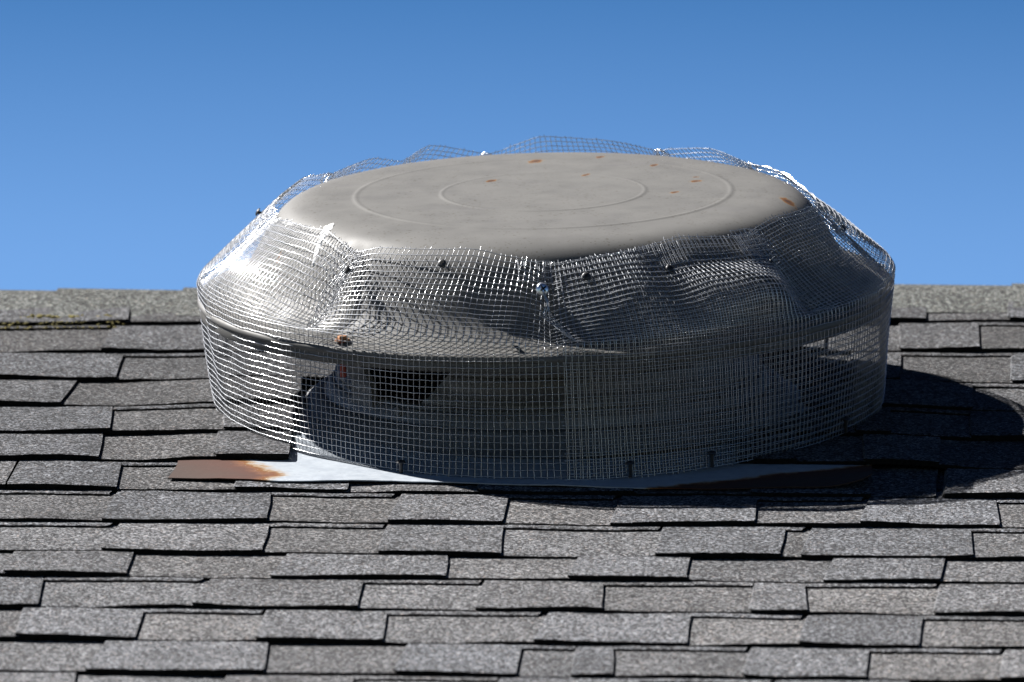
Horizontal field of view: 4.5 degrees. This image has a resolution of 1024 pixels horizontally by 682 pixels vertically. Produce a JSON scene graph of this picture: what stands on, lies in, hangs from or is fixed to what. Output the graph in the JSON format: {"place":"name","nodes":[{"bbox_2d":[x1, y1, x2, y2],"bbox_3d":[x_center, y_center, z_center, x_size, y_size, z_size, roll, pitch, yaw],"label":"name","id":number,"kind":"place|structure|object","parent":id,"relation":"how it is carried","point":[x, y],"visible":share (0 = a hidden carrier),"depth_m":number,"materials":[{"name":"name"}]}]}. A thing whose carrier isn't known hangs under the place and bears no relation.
{"place":"outdoors","nodes":[
{"label":"outdoors","id":0,"kind":"place"},
{"bbox_2d":[0,283,1023,681],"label":"roof","id":1,"kind":"structure","parent":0,"point":[124,557],"depth_m":12.40,"materials":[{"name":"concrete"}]},
{"bbox_2d":[1,314,124,329],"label":"moss","id":2,"kind":"object","parent":1,"relation":"on","point":[50,316],"visible":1,"depth_m":13.33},
{"bbox_2d":[168,152,892,489],"bbox_3d":[0.022,-0.032,12.953,0.715,0.226,0.746,-1,11,0],"label":"roof vent","id":3,"kind":"object","parent":1,"relation":"on","point":[552,207],"visible":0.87,"depth_m":12.78,"materials":[{"name":"paint"}]},
{"bbox_2d":[196,135,895,479],"bbox_3d":[0.034,-0.044,12.967,0.695,0.229,0.715,-1,11,0],"label":"wire guard","id":4,"kind":"object","parent":3,"relation":"attached to","point":[881,332],"visible":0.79,"depth_m":12.72,"materials":[{"name":"silver metal"}]},
{"bbox_2d":[0,0,1023,290],"label":"sky","id":5,"kind":"structure","parent":0,"point":[139,138],"materials":[{"name":"blue"}]}
]}

